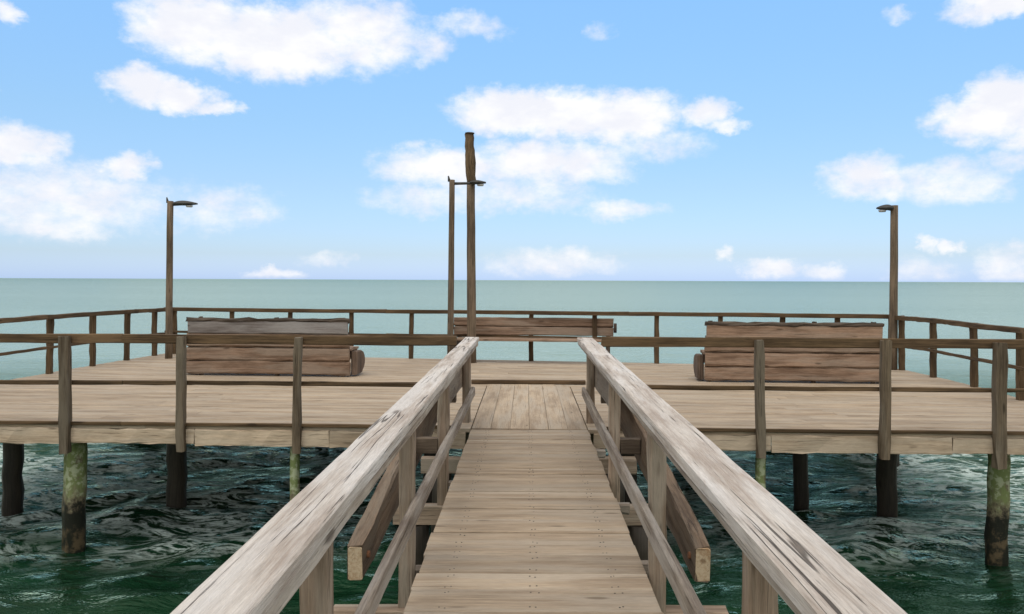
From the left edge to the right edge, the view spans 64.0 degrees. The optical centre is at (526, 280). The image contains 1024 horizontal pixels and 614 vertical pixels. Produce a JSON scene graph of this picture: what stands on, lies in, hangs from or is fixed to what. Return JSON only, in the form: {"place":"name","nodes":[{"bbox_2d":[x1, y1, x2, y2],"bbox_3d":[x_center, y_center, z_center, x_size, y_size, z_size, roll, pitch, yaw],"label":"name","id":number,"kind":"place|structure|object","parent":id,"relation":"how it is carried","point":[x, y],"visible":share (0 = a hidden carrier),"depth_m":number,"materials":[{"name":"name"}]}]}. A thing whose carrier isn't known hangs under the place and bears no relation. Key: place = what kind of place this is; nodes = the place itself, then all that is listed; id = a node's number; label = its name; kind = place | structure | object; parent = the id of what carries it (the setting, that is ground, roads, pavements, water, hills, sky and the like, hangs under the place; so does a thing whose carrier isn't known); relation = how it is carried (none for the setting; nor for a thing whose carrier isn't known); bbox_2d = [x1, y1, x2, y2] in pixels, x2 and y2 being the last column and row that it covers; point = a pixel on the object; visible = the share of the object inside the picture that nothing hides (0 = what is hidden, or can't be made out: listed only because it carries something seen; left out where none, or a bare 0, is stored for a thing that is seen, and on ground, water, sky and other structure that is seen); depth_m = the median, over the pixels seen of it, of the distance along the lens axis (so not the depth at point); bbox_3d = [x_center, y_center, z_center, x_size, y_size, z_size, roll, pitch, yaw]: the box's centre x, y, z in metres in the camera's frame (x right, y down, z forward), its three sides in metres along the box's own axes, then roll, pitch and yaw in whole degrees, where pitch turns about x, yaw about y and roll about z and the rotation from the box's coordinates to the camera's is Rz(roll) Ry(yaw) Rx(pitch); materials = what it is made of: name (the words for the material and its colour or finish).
{"place":"outdoors","nodes":[
{"label":"outdoors","id":0,"kind":"place"},
{"bbox_2d":[0,278,1023,613],"bbox_3d":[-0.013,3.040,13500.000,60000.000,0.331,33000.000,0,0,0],"label":"sea","id":1,"kind":"structure","parent":0,"point":[148,550],"depth_m":13.03,"materials":[{"name":"liquid"}]},
{"bbox_2d":[0,353,1023,565],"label":"pier platform","id":2,"kind":"structure","parent":1,"relation":"in","point":[525,395],"depth_m":10.13,"materials":[{"name":"brown wood"}]},
{"bbox_2d":[0,308,165,373],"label":"platform railing","id":3,"kind":"object","parent":2,"relation":"on","point":[49,347],"visible":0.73,"depth_m":14.60,"materials":[{"name":"brown wood"}]},
{"bbox_2d":[165,197,197,358],"bbox_3d":[-6.828,-0.043,16.200,0.615,3.190,0.239,0,0,0],"label":"lamp post","id":4,"kind":"object","parent":2,"relation":"on","point":[169,289],"visible":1,"depth_m":16.15,"materials":[{"name":"wood"}]},
{"bbox_2d":[0,333,456,454],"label":"platform railing","id":5,"kind":"object","parent":2,"relation":"on","point":[65,382],"visible":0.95,"depth_m":8.78,"materials":[{"name":"brown wood"}]},
{"bbox_2d":[185,316,364,376],"bbox_3d":[-4.189,1.083,13.572,2.910,0.972,0.653,0,0,4],"label":"bench","id":6,"kind":"object","parent":2,"relation":"on","point":[274,359],"visible":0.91,"depth_m":13.29,"materials":[{"name":"brown wood"}]},
{"bbox_2d":[447,176,485,353],"bbox_3d":[-1.132,-0.196,15.450,0.722,3.542,0.239,0,0,0],"label":"lamp post","id":7,"kind":"object","parent":2,"relation":"on","point":[450,323],"visible":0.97,"depth_m":15.40,"materials":[{"name":"wood"}]},
{"bbox_2d":[465,132,475,362],"bbox_3d":[-1.068,-0.617,15.619,0.224,4.386,0.222,0,0,-38],"label":"tall pole","id":8,"kind":"object","parent":2,"relation":"on","point":[470,163],"visible":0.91,"depth_m":15.55,"materials":[{"name":"brown wood"}]},
{"bbox_2d":[164,307,888,363],"bbox_3d":[-0.425,1.087,16.076,14.500,1.002,0.178,0,0,9],"label":"platform railing","id":9,"kind":"object","parent":2,"relation":"on","point":[656,315],"visible":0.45,"depth_m":15.97,"materials":[{"name":"brown wood"}]},
{"bbox_2d":[454,317,616,352],"bbox_3d":[0.104,1.157,15.782,3.250,0.860,0.611,0,0,6],"label":"bench","id":10,"kind":"object","parent":2,"relation":"on","point":[542,326],"visible":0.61,"depth_m":15.94,"materials":[{"name":"brown wood"}]},
{"bbox_2d":[693,321,883,383],"bbox_3d":[4.151,1.122,12.945,2.910,0.971,0.648,0,0,4],"label":"bench","id":11,"kind":"object","parent":2,"relation":"on","point":[813,365],"visible":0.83,"depth_m":12.66,"materials":[{"name":"brown wood"}]},
{"bbox_2d":[601,336,1023,469],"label":"platform railing","id":12,"kind":"object","parent":2,"relation":"on","point":[998,390],"visible":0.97,"depth_m":8.53,"materials":[{"name":"brown wood"}]},
{"bbox_2d":[876,204,897,369],"bbox_3d":[6.472,0.125,14.700,0.376,2.964,0.239,0,0,0],"label":"lamp post","id":13,"kind":"object","parent":2,"relation":"on","point":[893,301],"visible":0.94,"depth_m":14.64,"materials":[{"name":"wood"}]},
{"bbox_2d":[888,315,1023,400],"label":"platform railing","id":14,"kind":"object","parent":2,"relation":"on","point":[973,358],"visible":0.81,"depth_m":12.29,"materials":[{"name":"brown wood"}]},
{"bbox_2d":[334,390,728,613],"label":"walkway","id":15,"kind":"structure","parent":1,"relation":"in","point":[529,521],"depth_m":5.10,"materials":[{"name":"wood"}]},
{"bbox_2d":[170,337,478,613],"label":"walkway handrail","id":16,"kind":"object","parent":15,"relation":"attached to","point":[279,559],"visible":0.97,"depth_m":2.78,"materials":[{"name":"wood"}]},
{"bbox_2d":[577,337,906,613],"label":"walkway handrail","id":17,"kind":"object","parent":15,"relation":"attached to","point":[794,562],"visible":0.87,"depth_m":2.83,"materials":[{"name":"wood"}]},
{"bbox_2d":[0,0,1023,281],"label":"sky","id":18,"kind":"structure","parent":0,"point":[615,140],"materials":[{"name":"blue"}]}
]}

